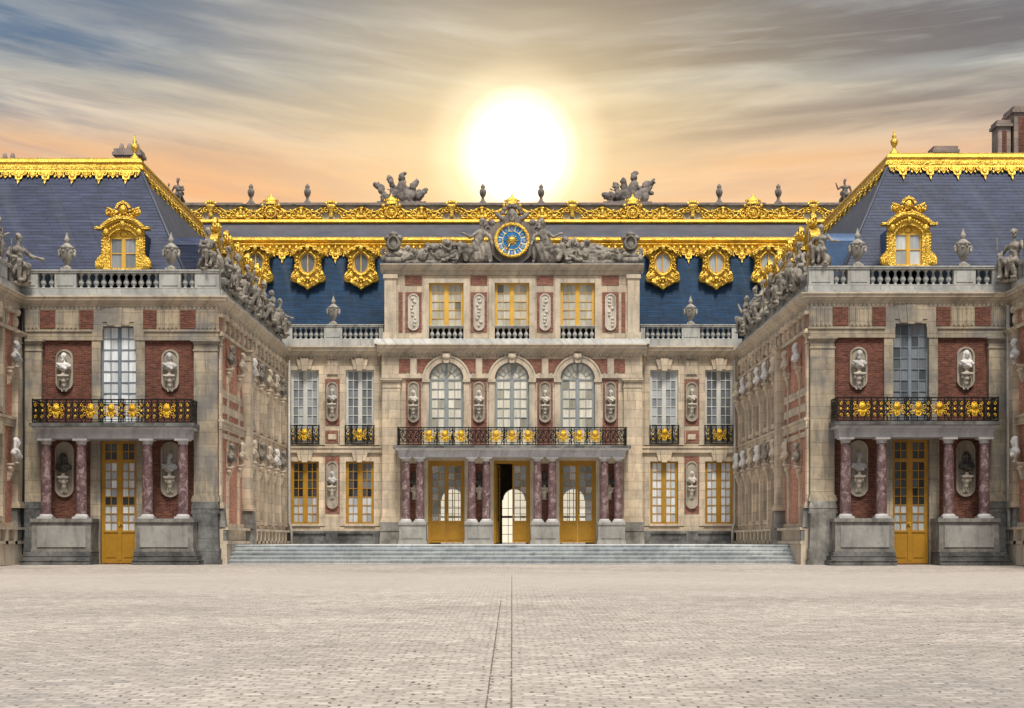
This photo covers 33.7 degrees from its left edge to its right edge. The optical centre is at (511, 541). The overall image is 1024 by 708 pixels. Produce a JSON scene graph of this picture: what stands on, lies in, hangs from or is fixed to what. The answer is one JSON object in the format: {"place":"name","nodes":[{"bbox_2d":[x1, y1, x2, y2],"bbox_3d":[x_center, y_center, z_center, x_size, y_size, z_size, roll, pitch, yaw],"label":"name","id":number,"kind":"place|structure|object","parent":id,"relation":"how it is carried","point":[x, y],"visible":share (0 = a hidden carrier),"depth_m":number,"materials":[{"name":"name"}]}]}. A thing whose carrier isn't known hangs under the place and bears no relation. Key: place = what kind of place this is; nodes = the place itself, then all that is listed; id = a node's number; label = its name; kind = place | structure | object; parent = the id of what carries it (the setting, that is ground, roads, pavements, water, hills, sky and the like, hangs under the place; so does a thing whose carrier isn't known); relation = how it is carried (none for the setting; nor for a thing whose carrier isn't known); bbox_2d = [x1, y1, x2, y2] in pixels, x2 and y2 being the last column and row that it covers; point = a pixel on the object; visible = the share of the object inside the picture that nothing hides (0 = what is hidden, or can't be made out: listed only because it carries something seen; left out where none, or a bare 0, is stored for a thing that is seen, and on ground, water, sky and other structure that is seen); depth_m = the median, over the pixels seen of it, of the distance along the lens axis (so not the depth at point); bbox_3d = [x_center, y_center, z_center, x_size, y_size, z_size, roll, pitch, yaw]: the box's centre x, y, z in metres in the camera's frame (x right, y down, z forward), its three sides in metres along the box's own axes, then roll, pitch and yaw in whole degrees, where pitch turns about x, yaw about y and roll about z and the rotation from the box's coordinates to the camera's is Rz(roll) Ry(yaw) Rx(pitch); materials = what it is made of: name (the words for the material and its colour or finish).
{"place":"outdoors","nodes":[
{"label":"outdoors","id":0,"kind":"place"},
{"bbox_2d":[183,194,840,543],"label":"palace building","id":1,"kind":"structure","parent":0,"point":[511,342],"depth_m":85.35,"materials":[{"name":"stone"}]},
{"bbox_2d":[168,178,184,201],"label":"statue","id":2,"kind":"object","parent":1,"relation":"on","point":[179,193],"visible":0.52,"depth_m":95.84,"materials":[{"name":"stone"}]},
{"bbox_2d":[246,184,254,203],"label":"vase","id":3,"kind":"object","parent":1,"relation":"on","point":[250,193],"visible":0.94,"depth_m":95.88,"materials":[{"name":"stone"}]},
{"bbox_2d":[291,462,318,523],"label":"window","id":4,"kind":"structure","parent":1,"relation":"in","point":[304,475],"depth_m":85.66,"materials":[{"name":"paint"}]},
{"bbox_2d":[291,370,318,442],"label":"window","id":5,"kind":"structure","parent":1,"relation":"in","point":[304,384],"depth_m":85.66,"materials":[{"name":"glass"}]},
{"bbox_2d":[326,296,339,323],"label":"urn","id":6,"kind":"object","parent":1,"relation":"on","point":[333,310],"visible":1,"depth_m":85.55,"materials":[{"name":"stone"}]},
{"bbox_2d":[346,462,373,523],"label":"window","id":7,"kind":"structure","parent":1,"relation":"in","point":[359,475],"depth_m":85.66,"materials":[{"name":"paint"}]},
{"bbox_2d":[346,370,373,442],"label":"window","id":8,"kind":"structure","parent":1,"relation":"in","point":[359,384],"depth_m":85.66,"materials":[{"name":"glass"}]},
{"bbox_2d":[380,232,405,262],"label":"stone cartouche","id":9,"kind":"object","parent":1,"relation":"on","point":[393,242],"visible":1,"depth_m":84.93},
{"bbox_2d":[373,172,427,201],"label":"stone trophy","id":10,"kind":"object","parent":1,"relation":"on","point":[401,191],"visible":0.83,"depth_m":95.77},
{"bbox_2d":[394,239,463,262],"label":"carved trophy","id":11,"kind":"object","parent":1,"relation":"on","point":[434,252],"visible":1,"depth_m":84.91,"materials":[{"name":"stone"}]},
{"bbox_2d":[429,363,463,443],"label":"window","id":12,"kind":"structure","parent":1,"relation":"in","point":[446,393],"depth_m":85.26,"materials":[{"name":"glass"}]},
{"bbox_2d":[428,461,464,542],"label":"door","id":13,"kind":"structure","parent":1,"relation":"in","point":[446,531],"depth_m":85.33,"materials":[{"name":"paint"}]},
{"bbox_2d":[429,283,463,328],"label":"window","id":14,"kind":"structure","parent":1,"relation":"in","point":[446,300],"depth_m":85.29,"materials":[{"name":"paint"}]},
{"bbox_2d":[441,488,460,520],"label":"garden window","id":15,"kind":"structure","parent":1,"relation":"in","point":[452,508],"depth_m":94.06,"materials":[{"name":"beige paint"}]},
{"bbox_2d":[441,218,492,262],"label":"statue","id":16,"kind":"object","parent":1,"relation":"on","point":[477,249],"visible":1,"depth_m":84.79,"materials":[{"name":"stone"}]},
{"bbox_2d":[464,203,559,262],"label":"clock pediment","id":17,"kind":"structure","parent":1,"relation":"on","point":[510,217],"depth_m":85.20,"materials":[{"name":"stone"}]},
{"bbox_2d":[494,222,529,257],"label":"clock","id":18,"kind":"object","parent":17,"relation":"attached to","point":[511,239],"visible":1,"depth_m":85.08,"materials":[{"name":"blue metal"}]},
{"bbox_2d":[495,363,528,443],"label":"window","id":19,"kind":"structure","parent":1,"relation":"in","point":[511,384],"depth_m":85.26,"materials":[{"name":"glass"}]},
{"bbox_2d":[494,461,529,542],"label":"door","id":20,"kind":"structure","parent":1,"relation":"in","point":[520,529],"depth_m":85.33,"materials":[{"name":"paint"}]},
{"bbox_2d":[495,283,528,328],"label":"window","id":21,"kind":"structure","parent":1,"relation":"in","point":[511,299],"depth_m":85.29,"materials":[{"name":"paint"}]},
{"bbox_2d":[502,488,525,534],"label":"garden window","id":22,"kind":"structure","parent":1,"relation":"in","point":[511,488],"depth_m":94.06,"materials":[{"name":"beige paint"}]},
{"bbox_2d":[530,218,582,262],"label":"statue","id":23,"kind":"object","parent":1,"relation":"on","point":[545,249],"visible":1,"depth_m":84.79,"materials":[{"name":"stone"}]},
{"bbox_2d":[563,488,584,520],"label":"garden window","id":24,"kind":"structure","parent":1,"relation":"in","point":[567,508],"depth_m":94.06,"materials":[{"name":"glass"}]},
{"bbox_2d":[560,363,594,443],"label":"window","id":25,"kind":"structure","parent":1,"relation":"in","point":[577,393],"depth_m":85.26,"materials":[{"name":"glass"}]},
{"bbox_2d":[559,461,595,542],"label":"door","id":26,"kind":"structure","parent":1,"relation":"in","point":[577,531],"depth_m":85.33,"materials":[{"name":"paint"}]},
{"bbox_2d":[560,283,594,328],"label":"window","id":27,"kind":"structure","parent":1,"relation":"in","point":[577,300],"depth_m":85.29,"materials":[{"name":"paint"}]},
{"bbox_2d":[560,236,629,262],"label":"carved trophy","id":28,"kind":"object","parent":1,"relation":"on","point":[586,250],"visible":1,"depth_m":84.90,"materials":[{"name":"stone"}]},
{"bbox_2d":[601,171,655,201],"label":"stone trophy","id":29,"kind":"object","parent":1,"relation":"on","point":[643,192],"visible":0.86,"depth_m":95.74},
{"bbox_2d":[618,232,643,262],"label":"stone cartouche","id":30,"kind":"object","parent":1,"relation":"on","point":[630,242],"visible":1,"depth_m":84.93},
{"bbox_2d":[650,462,677,523],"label":"window","id":31,"kind":"structure","parent":1,"relation":"in","point":[663,475],"depth_m":85.66,"materials":[{"name":"glass"}]},
{"bbox_2d":[650,370,677,442],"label":"window","id":32,"kind":"structure","parent":1,"relation":"in","point":[663,384],"depth_m":85.66,"materials":[{"name":"glass"}]},
{"bbox_2d":[684,296,697,323],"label":"urn","id":33,"kind":"object","parent":1,"relation":"on","point":[690,310],"visible":1,"depth_m":85.55,"materials":[{"name":"stone"}]},
{"bbox_2d":[705,462,732,523],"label":"window","id":34,"kind":"structure","parent":1,"relation":"in","point":[718,475],"depth_m":85.66,"materials":[{"name":"glass"}]},
{"bbox_2d":[705,370,732,442],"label":"window","id":35,"kind":"structure","parent":1,"relation":"in","point":[718,384],"depth_m":85.66,"materials":[{"name":"glass"}]},
{"bbox_2d":[774,184,781,203],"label":"vase","id":36,"kind":"object","parent":1,"relation":"on","point":[778,191],"visible":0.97,"depth_m":95.88,"materials":[{"name":"stone"}]},
{"bbox_2d":[836,178,851,201],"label":"statue","id":37,"kind":"object","parent":1,"relation":"on","point":[844,193],"visible":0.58,"depth_m":95.87,"materials":[{"name":"stone"}]},
{"bbox_2d":[0,542,1023,707],"bbox_3d":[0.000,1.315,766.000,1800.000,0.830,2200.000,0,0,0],"label":"ground","id":38,"kind":"structure","parent":0,"point":[424,635],"depth_m":24.86,"materials":[{"name":"stone"}]},
{"bbox_2d":[0,258,26,565],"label":"palace wing","id":39,"kind":"structure","parent":38,"relation":"on","point":[12,298],"depth_m":64.94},
{"bbox_2d":[0,217,9,260],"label":"statue","id":40,"kind":"object","parent":39,"relation":"on","point":[2,244],"visible":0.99,"depth_m":64.30,"materials":[{"name":"stone"}]},
{"bbox_2d":[10,437,22,462],"bbox_3d":[-19.019,-3.504,64.999,0.404,1.008,0.697,0,0,0],"label":"bust","id":41,"kind":"object","parent":39,"relation":"on","point":[15,452],"visible":1,"depth_m":64.87,"materials":[{"name":"white stone"}]},
{"bbox_2d":[11,341,22,366],"bbox_3d":[-19.020,-7.203,65.001,0.403,1.006,0.701,0,0,0],"label":"bust","id":42,"kind":"object","parent":39,"relation":"on","point":[16,356],"visible":1,"depth_m":64.90,"materials":[{"name":"grey stone"}]},
{"bbox_2d":[5,233,44,287],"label":"statue","id":43,"kind":"object","parent":39,"relation":"on","point":[20,270],"visible":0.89,"depth_m":65.68,"materials":[{"name":"stone"}]},
{"bbox_2d":[0,135,292,564],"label":"palace wing","id":44,"kind":"structure","parent":38,"relation":"on","point":[116,413],"depth_m":66.45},
{"bbox_2d":[55,453,71,475],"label":"bust","id":45,"kind":"object","parent":44,"relation":"on","point":[63,466],"visible":1,"depth_m":66.14,"materials":[{"name":"stone"}]},
{"bbox_2d":[56,353,70,373],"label":"bust","id":46,"kind":"object","parent":44,"relation":"on","point":[63,366],"visible":1,"depth_m":66.12,"materials":[{"name":"white stone"}]},
{"bbox_2d":[58,232,75,268],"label":"urn","id":47,"kind":"object","parent":44,"relation":"on","point":[66,252],"visible":1,"depth_m":66.50,"materials":[{"name":"stone"}]},
{"bbox_2d":[102,327,135,420],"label":"window","id":48,"kind":"structure","parent":44,"relation":"in","point":[118,343],"depth_m":66.63,"materials":[{"name":"glass"}]},
{"bbox_2d":[102,441,135,562],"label":"door","id":49,"kind":"structure","parent":44,"relation":"in","point":[118,457],"depth_m":66.62,"materials":[{"name":"paint"}]},
{"bbox_2d":[161,453,177,475],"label":"bust","id":50,"kind":"object","parent":44,"relation":"on","point":[169,466],"visible":1,"depth_m":66.12,"materials":[{"name":"grey stone"}]},
{"bbox_2d":[162,352,176,373],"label":"bust","id":51,"kind":"object","parent":44,"relation":"on","point":[169,366],"visible":1,"depth_m":66.13,"materials":[{"name":"grey stone"}]},
{"bbox_2d":[162,232,179,268],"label":"urn","id":52,"kind":"object","parent":44,"relation":"on","point":[170,252],"visible":1,"depth_m":66.50,"materials":[{"name":"stone"}]},
{"bbox_2d":[197,227,223,269],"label":"statue","id":53,"kind":"object","parent":44,"relation":"on","point":[209,259],"visible":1,"depth_m":66.45,"materials":[{"name":"stone"}]},
{"bbox_2d":[221,246,241,294],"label":"statue","id":54,"kind":"object","parent":44,"relation":"on","point":[230,274],"visible":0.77,"depth_m":68.34,"materials":[{"name":"stone"}]},
{"bbox_2d":[227,345,236,368],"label":"bust","id":55,"kind":"object","parent":44,"relation":"on","point":[231,359],"visible":1,"depth_m":68.11,"materials":[{"name":"stone"}]},
{"bbox_2d":[227,443,236,466],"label":"bust","id":56,"kind":"object","parent":44,"relation":"on","point":[231,457],"visible":1,"depth_m":68.10,"materials":[{"name":"stone"}]},
{"bbox_2d":[232,253,253,301],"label":"statue","id":57,"kind":"object","parent":44,"relation":"on","point":[244,293],"visible":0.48,"depth_m":71.00,"materials":[{"name":"stone"}]},
{"bbox_2d":[238,353,247,375],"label":"bust","id":58,"kind":"object","parent":44,"relation":"on","point":[242,366],"visible":1,"depth_m":70.86,"materials":[{"name":"stone"}]},
{"bbox_2d":[238,442,247,464],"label":"bust","id":59,"kind":"object","parent":44,"relation":"on","point":[242,455],"visible":1,"depth_m":70.81,"materials":[{"name":"stone"}]},
{"bbox_2d":[242,264,261,310],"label":"statue","id":60,"kind":"object","parent":44,"relation":"on","point":[255,293],"visible":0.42,"depth_m":73.47,"materials":[{"name":"stone"}]},
{"bbox_2d":[251,276,263,317],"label":"statue","id":61,"kind":"object","parent":44,"relation":"on","point":[255,285],"visible":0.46,"depth_m":76.11,"materials":[{"name":"stone"}]},
{"bbox_2d":[258,364,266,384],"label":"bust","id":62,"kind":"object","parent":44,"relation":"on","point":[262,377],"visible":0.97,"depth_m":75.74,"materials":[{"name":"stone"}]},
{"bbox_2d":[259,443,266,463],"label":"bust","id":63,"kind":"object","parent":44,"relation":"on","point":[262,456],"visible":0.96,"depth_m":75.74,"materials":[{"name":"stone"}]},
{"bbox_2d":[260,280,276,324],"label":"statue","id":64,"kind":"object","parent":44,"relation":"on","point":[270,310],"visible":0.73,"depth_m":78.40,"materials":[{"name":"stone"}]},
{"bbox_2d":[266,446,274,466],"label":"bust","id":65,"kind":"object","parent":44,"relation":"on","point":[270,459],"visible":0.94,"depth_m":78.07,"materials":[{"name":"stone"}]},
{"bbox_2d":[266,369,274,388],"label":"bust","id":66,"kind":"object","parent":44,"relation":"on","point":[269,382],"visible":0.97,"depth_m":78.12,"materials":[{"name":"stone"}]},
{"bbox_2d":[267,290,283,331],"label":"statue","id":67,"kind":"object","parent":44,"relation":"on","point":[279,316],"visible":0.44,"depth_m":80.92,"materials":[{"name":"stone"}]},
{"bbox_2d":[273,374,281,393],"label":"bust","id":68,"kind":"object","parent":44,"relation":"on","point":[277,387],"visible":0.96,"depth_m":80.46,"materials":[{"name":"stone"}]},
{"bbox_2d":[274,449,281,468],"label":"bust","id":69,"kind":"object","parent":44,"relation":"on","point":[277,462],"visible":0.91,"depth_m":80.50,"materials":[{"name":"white stone"}]},
{"bbox_2d":[276,298,293,337],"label":"statue","id":70,"kind":"object","parent":44,"relation":"on","point":[286,325],"visible":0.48,"depth_m":83.66,"materials":[{"name":"stone"}]},
{"bbox_2d":[486,565,514,707],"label":"gutter path","id":71,"kind":"structure","parent":38,"relation":"on","point":[499,694],"depth_m":20.97,"materials":[{"name":"stone"}]},
{"bbox_2d":[485,577,512,707],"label":"pavement lines","id":72,"kind":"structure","parent":71,"relation":"on","point":[493,656],"depth_m":20.62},
{"bbox_2d":[228,545,795,563],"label":"terrace steps","id":73,"kind":"structure","parent":38,"relation":"on","point":[511,556],"depth_m":67.51,"materials":[{"name":"grey stone"}]},
{"bbox_2d":[236,544,787,548],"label":"terrace","id":74,"kind":"structure","parent":38,"relation":"on","point":[512,548],"depth_m":68.70,"materials":[{"name":"stone"}]},
{"bbox_2d":[731,106,1023,564],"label":"palace wing","id":75,"kind":"structure","parent":38,"relation":"on","point":[912,411],"depth_m":65.55,"materials":[{"name":"stone"}]},
{"bbox_2d":[739,377,745,396],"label":"bust","id":76,"kind":"object","parent":75,"relation":"on","point":[742,389],"visible":0.98,"depth_m":81.97,"materials":[{"name":"white stone"}]},
{"bbox_2d":[734,295,750,335],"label":"statue","id":77,"kind":"object","parent":75,"relation":"on","point":[739,321],"visible":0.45,"depth_m":82.90,"materials":[{"name":"stone"}]},
{"bbox_2d":[746,448,752,467],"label":"bust","id":78,"kind":"object","parent":75,"relation":"on","point":[749,460],"visible":0.94,"depth_m":79.59,"materials":[{"name":"stone"}]},
{"bbox_2d":[746,372,752,391],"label":"bust","id":79,"kind":"object","parent":75,"relation":"on","point":[749,384],"visible":0.98,"depth_m":79.54,"materials":[{"name":"stone"}]},
{"bbox_2d":[741,286,759,329],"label":"statue","id":80,"kind":"object","parent":75,"relation":"on","point":[747,315],"visible":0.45,"depth_m":80.13,"materials":[{"name":"stone"}]},
{"bbox_2d":[753,367,760,387],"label":"bust","id":81,"kind":"object","parent":75,"relation":"on","point":[756,379],"visible":0.97,"depth_m":77.21,"materials":[{"name":"white stone"}]},
{"bbox_2d":[753,445,760,465],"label":"bust","id":82,"kind":"object","parent":75,"relation":"on","point":[756,457],"visible":0.95,"depth_m":77.18,"materials":[{"name":"white stone"}]},
{"bbox_2d":[749,279,767,322],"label":"statue","id":83,"kind":"object","parent":75,"relation":"on","point":[757,308],"visible":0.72,"depth_m":77.53,"materials":[{"name":"stone"}]},
{"bbox_2d":[760,362,768,382],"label":"bust","id":84,"kind":"object","parent":75,"relation":"on","point":[764,374],"visible":1,"depth_m":74.82,"materials":[{"name":"white stone"}]},
{"bbox_2d":[760,442,768,462],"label":"bust","id":85,"kind":"object","parent":75,"relation":"on","point":[764,455],"visible":1,"depth_m":74.83,"materials":[{"name":"stone"}]},
{"bbox_2d":[762,273,775,314],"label":"statue","id":86,"kind":"object","parent":75,"relation":"on","point":[768,312],"visible":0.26,"depth_m":75.04,"materials":[{"name":"stone"}]},
{"bbox_2d":[765,259,785,306],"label":"statue","id":87,"kind":"object","parent":75,"relation":"on","point":[772,296],"visible":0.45,"depth_m":72.60,"materials":[{"name":"stone"}]},
{"bbox_2d":[780,350,788,373],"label":"bust","id":88,"kind":"object","parent":75,"relation":"on","point":[784,364],"visible":1,"depth_m":69.95,"materials":[{"name":"stone"}]},
{"bbox_2d":[780,441,788,463],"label":"bust","id":89,"kind":"object","parent":75,"relation":"on","point":[784,455],"visible":1,"depth_m":69.91,"materials":[{"name":"stone"}]},
{"bbox_2d":[775,251,793,298],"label":"statue","id":90,"kind":"object","parent":75,"relation":"on","point":[782,293],"visible":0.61,"depth_m":69.93,"materials":[{"name":"stone"}]},
{"bbox_2d":[791,442,799,465],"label":"bust","id":91,"kind":"object","parent":75,"relation":"on","point":[795,457],"visible":1,"depth_m":67.20,"materials":[{"name":"stone"}]},
{"bbox_2d":[791,342,799,366],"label":"bust","id":92,"kind":"object","parent":75,"relation":"on","point":[795,358],"visible":1,"depth_m":67.20,"materials":[{"name":"white stone"}]},
{"bbox_2d":[784,241,806,291],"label":"statue","id":93,"kind":"object","parent":75,"relation":"on","point":[796,274],"visible":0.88,"depth_m":67.51,"materials":[{"name":"stone"}]},
{"bbox_2d":[807,224,839,265],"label":"statue","id":94,"kind":"object","parent":75,"relation":"on","point":[819,256],"visible":0.99,"depth_m":65.55,"materials":[{"name":"stone"}]},
{"bbox_2d":[848,228,866,265],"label":"urn","id":95,"kind":"object","parent":75,"relation":"on","point":[857,247],"visible":1,"depth_m":65.60,"materials":[{"name":"stone"}]},
{"bbox_2d":[851,350,866,371],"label":"bust","id":96,"kind":"object","parent":75,"relation":"on","point":[859,363],"visible":1,"depth_m":65.22,"materials":[{"name":"grey stone"}]},
{"bbox_2d":[851,452,867,474],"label":"bust","id":97,"kind":"object","parent":75,"relation":"on","point":[859,466],"visible":1,"depth_m":65.22,"materials":[{"name":"grey stone"}]},
{"bbox_2d":[893,324,927,419],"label":"window","id":98,"kind":"structure","parent":75,"relation":"in","point":[910,342],"depth_m":65.74,"materials":[{"name":"glass"}]},
{"bbox_2d":[893,440,927,562],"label":"door","id":99,"kind":"structure","parent":75,"relation":"in","point":[910,457],"depth_m":65.73,"materials":[{"name":"paint"}]},
{"bbox_2d":[954,228,972,265],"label":"urn","id":100,"kind":"object","parent":75,"relation":"on","point":[962,247],"visible":1,"depth_m":65.60,"materials":[{"name":"stone"}]},
{"bbox_2d":[958,452,974,474],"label":"bust","id":101,"kind":"object","parent":75,"relation":"on","point":[966,465],"visible":1,"depth_m":65.24,"materials":[{"name":"stone"}]},
{"bbox_2d":[959,350,974,371],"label":"bust","id":102,"kind":"object","parent":75,"relation":"on","point":[966,362],"visible":1,"depth_m":65.24,"materials":[{"name":"white stone"}]},
{"bbox_2d":[1004,258,1023,565],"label":"palace wing","id":103,"kind":"structure","parent":38,"relation":"on","point":[1015,297],"depth_m":64.55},
{"bbox_2d":[996,228,1022,283],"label":"statue","id":104,"kind":"object","parent":103,"relation":"on","point":[1009,275],"visible":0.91,"depth_m":64.83,"materials":[{"name":"stone"}]},
{"bbox_2d":[1009,436,1020,461],"bbox_3d":[19.019,-3.504,64.101,0.404,1.008,0.697,0,0,0],"label":"bust","id":105,"kind":"object","parent":103,"relation":"on","point":[1014,451],"visible":1,"depth_m":63.96,"materials":[{"name":"white stone"}]},
{"bbox_2d":[1009,338,1020,364],"bbox_3d":[19.020,-7.203,64.099,0.403,1.006,0.701,0,0,0],"label":"bust","id":106,"kind":"object","parent":103,"relation":"on","point":[1014,353],"visible":1,"depth_m":64.00,"materials":[{"name":"grey stone"}]},
{"bbox_2d":[0,0,1023,541],"label":"sky","id":107,"kind":"structure","parent":0,"point":[337,98],"materials":[{"name":"grey"}]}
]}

